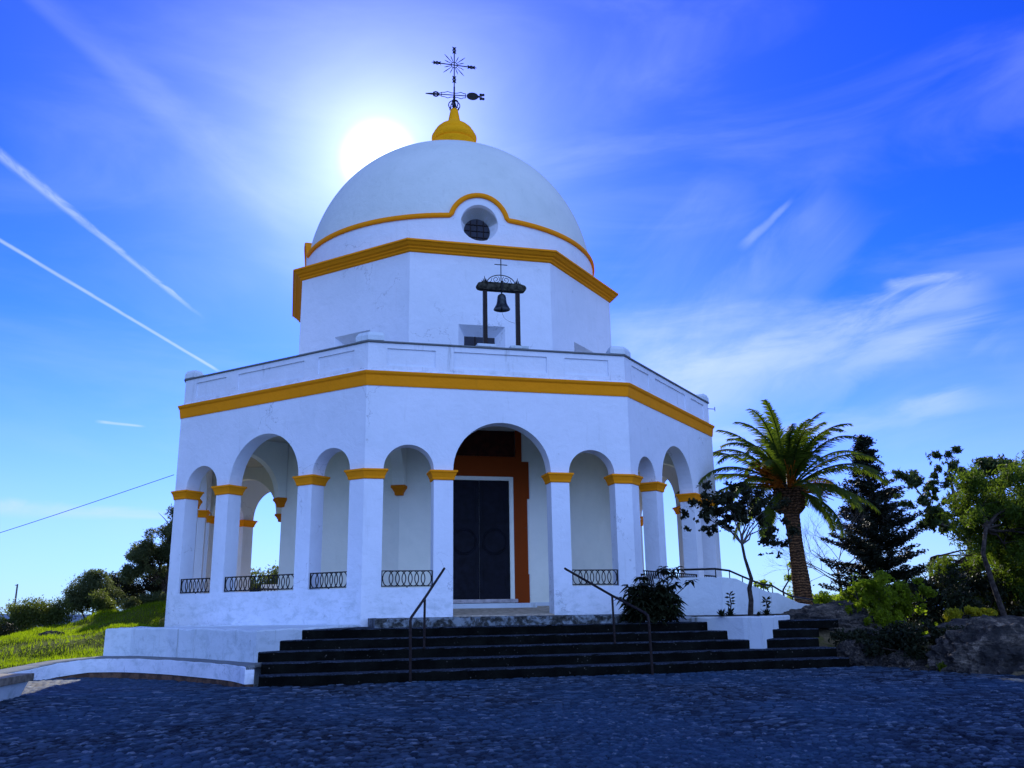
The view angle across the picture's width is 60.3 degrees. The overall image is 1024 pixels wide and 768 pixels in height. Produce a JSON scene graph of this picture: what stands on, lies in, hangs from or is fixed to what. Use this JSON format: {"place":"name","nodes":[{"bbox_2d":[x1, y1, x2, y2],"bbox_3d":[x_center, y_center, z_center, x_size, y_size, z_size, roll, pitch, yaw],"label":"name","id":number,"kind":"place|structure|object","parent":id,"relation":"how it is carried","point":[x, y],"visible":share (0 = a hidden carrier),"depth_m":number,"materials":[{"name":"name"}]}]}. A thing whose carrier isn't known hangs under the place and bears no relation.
{"place":"outdoors","nodes":[
{"label":"outdoors","id":0,"kind":"place"},
{"bbox_2d":[0,614,87,627],"bbox_3d":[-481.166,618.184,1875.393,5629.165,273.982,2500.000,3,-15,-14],"label":"hills","id":1,"kind":"structure","parent":0,"point":[72,621],"depth_m":2289.90,"materials":[{"name":"green plant"}]},
{"bbox_2d":[261,584,277,590],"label":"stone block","id":2,"kind":"structure","parent":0,"point":[275,586],"depth_m":33.68,"materials":[{"name":"grey stone"}]},
{"bbox_2d":[0,666,1023,767],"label":"plaza","id":3,"kind":"structure","parent":0,"point":[862,717],"depth_m":10.75,"materials":[{"name":"grey stone"}]},
{"bbox_2d":[0,673,33,700],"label":"corner wall","id":4,"kind":"structure","parent":3,"relation":"on","point":[13,685],"depth_m":13.72,"materials":[{"name":"white paint"}]},
{"bbox_2d":[0,656,261,686],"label":"wall","id":5,"kind":"structure","parent":3,"relation":"on","point":[227,673],"depth_m":18.29,"materials":[{"name":"paint"}]},
{"bbox_2d":[0,603,1023,674],"bbox_3d":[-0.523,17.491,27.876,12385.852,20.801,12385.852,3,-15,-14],"label":"terrain","id":6,"kind":"structure","parent":0,"point":[824,637],"depth_m":21.44,"materials":[{"name":"green plant"}]},
{"bbox_2d":[0,619,24,636],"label":"bush","id":7,"kind":"object","parent":6,"relation":"on","point":[8,629],"visible":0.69,"depth_m":26.57,"materials":[{"name":"green plant"}]},
{"bbox_2d":[14,584,17,603],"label":"utility pole","id":8,"kind":"object","parent":6,"relation":"on","point":[16,593],"visible":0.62,"depth_m":60.12,"materials":[{"name":"grey wood"}]},
{"bbox_2d":[0,594,78,631],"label":"bush","id":9,"kind":"object","parent":6,"relation":"on","point":[27,614],"visible":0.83,"depth_m":28.64,"materials":[{"name":"green plant"}]},
{"bbox_2d":[38,630,66,635],"bbox_3d":[-12.168,6.747,23.288,0.882,0.483,0.524,3,-15,-14],"label":"rock","id":10,"kind":"object","parent":6,"relation":"on","point":[51,632],"visible":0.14,"depth_m":23.24,"materials":[{"name":"stone"}]},
{"bbox_2d":[0,600,165,668],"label":"grass","id":11,"kind":"structure","parent":6,"relation":"on","point":[29,632],"depth_m":22.67,"materials":[{"name":"green plant"}]},
{"bbox_2d":[55,568,131,617],"bbox_3d":[-14.454,7.522,30.395,2.384,2.316,1.551,9,-18,-35],"label":"bush","id":12,"kind":"object","parent":6,"relation":"on","point":[90,581],"visible":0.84,"depth_m":30.23,"materials":[{"name":"green plant"}]},
{"bbox_2d":[80,588,119,611],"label":"bush","id":13,"kind":"object","parent":6,"relation":"on","point":[101,603],"visible":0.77,"depth_m":28.84,"materials":[{"name":"green plant"}]},
{"bbox_2d":[105,571,161,609],"bbox_3d":[-13.502,7.686,32.333,3.186,1.751,1.660,3,-15,-14],"label":"bush","id":14,"kind":"object","parent":6,"relation":"on","point":[137,587],"visible":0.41,"depth_m":32.02,"materials":[{"name":"green plant"}]},
{"bbox_2d":[118,590,166,609],"bbox_3d":[-11.934,7.169,28.773,1.737,0.928,1.008,3,-15,-14],"label":"bush","id":15,"kind":"object","parent":6,"relation":"on","point":[127,602],"visible":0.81,"depth_m":28.67,"materials":[{"name":"green plant"}]},
{"bbox_2d":[117,503,173,595],"bbox_3d":[-12.076,6.111,30.515,2.776,4.021,2.601,3,-15,-14],"label":"olive tree","id":16,"kind":"object","parent":6,"relation":"on","point":[145,556],"visible":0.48,"depth_m":30.02,"materials":[{"name":"green plant"}]},
{"bbox_2d":[103,624,358,685],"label":"retaining wall","id":17,"kind":"structure","parent":6,"relation":"on","point":[243,643],"depth_m":18.03,"materials":[{"name":"white paint"}]},
{"bbox_2d":[250,560,278,591],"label":"bush","id":18,"kind":"object","parent":6,"relation":"on","point":[273,571],"visible":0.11,"depth_m":38.23,"materials":[{"name":"green plant"}]},
{"bbox_2d":[164,108,721,626],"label":"chapel","id":19,"kind":"structure","parent":6,"relation":"on","point":[394,438],"depth_m":23.66,"materials":[{"name":"paint"}]},
{"bbox_2d":[0,475,172,532],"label":"cable","id":20,"kind":"object","parent":19,"relation":"attached to","point":[86,504],"visible":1,"depth_m":24.45,"materials":[{"name":"black metal"}]},
{"bbox_2d":[426,47,484,110],"bbox_3d":[-2.116,-11.393,32.900,2.186,2.692,0.404,3,-15,-14],"label":"weather vane","id":21,"kind":"object","parent":19,"relation":"on","point":[472,96],"visible":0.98,"depth_m":32.82,"materials":[{"name":"black metal"}]},
{"bbox_2d":[453,480,479,599],"bbox_3d":[-1.279,4.132,23.543,0.826,3.148,0.054,3,-15,-14],"label":"door","id":22,"kind":"structure","parent":19,"relation":"in","point":[466,576],"depth_m":23.54,"materials":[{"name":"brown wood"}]},
{"bbox_2d":[464,219,489,240],"bbox_3d":[-1.059,-4.589,26.589,0.800,0.800,0.082,3,-15,-14],"label":"oculus window","id":23,"kind":"structure","parent":19,"relation":"in","point":[476,229],"depth_m":26.58,"materials":[{"name":"black glass"}]},
{"bbox_2d":[464,336,494,345],"bbox_3d":[-0.943,-1.063,25.511,0.940,0.630,0.070,3,-15,-14],"label":"tower window","id":24,"kind":"structure","parent":19,"relation":"in","point":[470,341],"depth_m":25.50,"materials":[{"name":"black glass"}]},
{"bbox_2d":[479,480,509,598],"bbox_3d":[-0.469,4.170,23.740,0.826,3.148,0.054,3,-15,-14],"label":"door","id":25,"kind":"structure","parent":19,"relation":"in","point":[494,539],"depth_m":23.72,"materials":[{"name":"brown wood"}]},
{"bbox_2d":[476,259,528,348],"bbox_3d":[-0.274,-2.067,22.671,1.340,2.450,0.340,3,-15,-14],"label":"belfry","id":26,"kind":"object","parent":19,"relation":"on","point":[485,286],"visible":0.93,"depth_m":22.63,"materials":[{"name":"brown paint"}]},
{"bbox_2d":[493,291,512,322],"bbox_3d":[-0.246,-1.976,22.672,0.428,0.848,0.483,-12,-18,36],"label":"bell","id":27,"kind":"object","parent":26,"relation":"hanging from","point":[501,305],"visible":1,"depth_m":22.60,"materials":[{"name":"brown metal"}]},
{"bbox_2d":[258,614,849,686],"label":"staircase","id":28,"kind":"structure","parent":6,"relation":"on","point":[376,651],"depth_m":17.39,"materials":[{"name":"stone"}]},
{"bbox_2d":[409,568,444,681],"bbox_3d":[-1.637,4.579,17.122,0.093,2.124,2.838,-3,-15,7],"label":"handrail","id":29,"kind":"object","parent":28,"relation":"on","point":[424,623],"visible":0.97,"depth_m":16.59,"materials":[{"name":"black metal"}]},
{"bbox_2d":[564,568,653,674],"bbox_3d":[1.919,4.770,18.083,0.083,2.125,2.944,7,-16,-29],"label":"handrail","id":30,"kind":"object","parent":28,"relation":"on","point":[630,605],"visible":1,"depth_m":17.73,"materials":[{"name":"black metal"}]},
{"bbox_2d":[645,614,789,648],"bbox_3d":[4.996,6.121,21.251,3.236,1.072,5.337,-8,-16,27],"label":"planter","id":31,"kind":"object","parent":28,"relation":"on","point":[756,630],"visible":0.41,"depth_m":18.79,"materials":[{"name":"white painted plaster"},{"name":"dark soil"}]},
{"bbox_2d":[614,566,696,624],"bbox_3d":[3.187,4.704,19.556,1.877,1.325,1.270,3,-15,-14],"label":"shrub","id":32,"kind":"object","parent":31,"relation":"in","point":[658,601],"visible":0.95,"depth_m":19.20,"materials":[{"name":"green plant"}]},
{"bbox_2d":[716,609,726,616],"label":"succulent","id":33,"kind":"object","parent":31,"relation":"on","point":[721,613],"visible":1,"depth_m":18.99,"materials":[{"name":"green plant"}]},
{"bbox_2d":[723,591,737,615],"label":"succulent","id":34,"kind":"object","parent":31,"relation":"on","point":[730,612],"visible":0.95,"depth_m":19.17,"materials":[{"name":"green plant"}]},
{"bbox_2d":[679,480,800,615],"bbox_3d":[4.988,3.551,19.255,2.618,2.993,0.993,3,-15,-14],"label":"tree","id":35,"kind":"object","parent":31,"relation":"on","point":[739,511],"visible":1,"depth_m":19.30,"materials":[{"name":"green plant"}]},
{"bbox_2d":[761,596,771,614],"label":"succulent","id":36,"kind":"object","parent":31,"relation":"on","point":[766,612],"visible":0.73,"depth_m":19.82,"materials":[{"name":"green plant"}]},
{"bbox_2d":[653,577,807,614],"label":"ramp wall","id":37,"kind":"structure","parent":6,"relation":"on","point":[705,595],"depth_m":22.22,"materials":[{"name":"white paint"}]},
{"bbox_2d":[683,568,834,603],"bbox_3d":[7.987,5.689,24.398,8.652,1.045,0.689,10,-18,-36],"label":"handrail","id":38,"kind":"object","parent":37,"relation":"on","point":[729,571],"visible":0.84,"depth_m":22.78,"materials":[{"name":"black metal"}]},
{"bbox_2d":[753,561,793,599],"bbox_3d":[8.653,6.577,28.677,1.893,1.707,0.730,3,-15,-14],"label":"shrub","id":39,"kind":"object","parent":6,"relation":"on","point":[788,578],"visible":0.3,"depth_m":28.70,"materials":[{"name":"green plant"}]},
{"bbox_2d":[675,399,888,604],"bbox_3d":[8.513,3.764,27.569,6.355,6.371,6.242,-8,-16,27],"label":"palm tree","id":40,"kind":"object","parent":6,"relation":"on","point":[781,460],"visible":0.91,"depth_m":27.21,"materials":[{"name":"green plant"}]},
{"bbox_2d":[812,592,840,603],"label":"hedge","id":41,"kind":"object","parent":6,"relation":"on","point":[834,596],"visible":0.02,"depth_m":30.83,"materials":[{"name":"green plant"}]},
{"bbox_2d":[781,600,882,637],"bbox_3d":[7.575,5.998,21.196,3.063,1.546,1.917,-3,-15,8],"label":"rock","id":42,"kind":"object","parent":6,"relation":"on","point":[835,610],"visible":0.27,"depth_m":20.74,"materials":[{"name":"stone"}]},
{"bbox_2d":[763,495,914,594],"bbox_3d":[14.209,7.460,38.265,6.497,5.045,6.041,-7,-16,22],"label":"bare tree","id":43,"kind":"object","parent":6,"relation":"on","point":[810,563],"visible":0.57,"depth_m":37.62,"materials":[{"name":"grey plant"}]},
{"bbox_2d":[836,639,887,666],"bbox_3d":[7.218,5.833,18.367,1.420,0.996,1.057,-14,-19,42],"label":"rock","id":44,"kind":"object","parent":6,"relation":"on","point":[852,651],"visible":0.38,"depth_m":18.01,"materials":[{"name":"stone"}]},
{"bbox_2d":[813,434,936,594],"bbox_3d":[15.412,5.950,37.940,5.064,7.739,5.027,3,-15,-14],"label":"conifer","id":45,"kind":"object","parent":6,"relation":"on","point":[870,555],"visible":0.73,"depth_m":37.16,"materials":[{"name":"green plant"}]},
{"bbox_2d":[811,568,938,637],"bbox_3d":[8.963,5.521,21.385,2.990,2.056,1.803,8,-17,-30],"label":"shrub","id":46,"kind":"object","parent":6,"relation":"on","point":[873,598],"visible":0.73,"depth_m":21.17,"materials":[{"name":"green plant"}]},
{"bbox_2d":[828,617,964,661],"bbox_3d":[7.929,5.448,18.257,3.000,1.199,2.031,-11,-17,34],"label":"shrub","id":47,"kind":"object","parent":6,"relation":"on","point":[907,638],"visible":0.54,"depth_m":17.88,"materials":[{"name":"green plant"}]},
{"bbox_2d":[885,649,928,667],"bbox_3d":[8.019,5.725,17.746,1.189,0.767,1.007,9,-17,-33],"label":"rock","id":48,"kind":"object","parent":6,"relation":"on","point":[894,660],"visible":0.28,"depth_m":17.50,"materials":[{"name":"stone"}]},
{"bbox_2d":[909,666,929,670],"bbox_3d":[7.797,5.509,16.907,0.472,0.215,0.361,3,-15,-14],"label":"rock","id":49,"kind":"object","parent":6,"relation":"on","point":[917,668],"visible":0.37,"depth_m":16.85,"materials":[{"name":"stone"}]},
{"bbox_2d":[936,661,946,670],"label":"weed","id":50,"kind":"object","parent":6,"relation":"on","point":[941,665],"visible":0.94,"depth_m":16.59,"materials":[{"name":"green plant"}]},
{"bbox_2d":[889,565,1023,633],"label":"shrub","id":51,"kind":"object","parent":6,"relation":"on","point":[961,595],"visible":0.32,"depth_m":22.49,"materials":[{"name":"green plant"}]},
{"bbox_2d":[890,445,1022,553],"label":"broadleaf tree","id":52,"kind":"object","parent":6,"relation":"on","point":[913,478],"visible":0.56,"depth_m":29.52,"materials":[{"name":"green plant"}]},
{"bbox_2d":[940,605,997,621],"bbox_3d":[10.802,5.769,20.734,1.436,1.129,0.733,3,-15,-14],"label":"shrub","id":53,"kind":"object","parent":6,"relation":"on","point":[950,613],"visible":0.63,"depth_m":20.76,"materials":[{"name":"green plant"}]},
{"bbox_2d":[922,543,1017,610],"bbox_3d":[14.596,5.710,25.779,5.108,3.032,3.549,3,-15,-14],"label":"pine tree","id":54,"kind":"object","parent":6,"relation":"on","point":[969,560],"visible":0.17,"depth_m":25.65,"materials":[{"name":"green plant"}]},
{"bbox_2d":[923,615,1023,638],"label":"rock","id":55,"kind":"object","parent":6,"relation":"on","point":[964,621],"visible":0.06,"depth_m":19.19,"materials":[{"name":"stone"}]},
{"bbox_2d":[926,615,1023,674],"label":"boulder","id":56,"kind":"object","parent":6,"relation":"on","point":[984,644],"visible":0.52,"depth_m":16.30,"materials":[{"name":"stone"}]},
{"bbox_2d":[934,450,1023,615],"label":"tree","id":57,"kind":"object","parent":6,"relation":"on","point":[985,515],"visible":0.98,"depth_m":22.20,"materials":[{"name":"green plant"}]},
{"bbox_2d":[0,0,1023,613],"label":"sky","id":58,"kind":"structure","parent":0,"point":[808,208],"materials":[{"name":"blue"}]}
]}

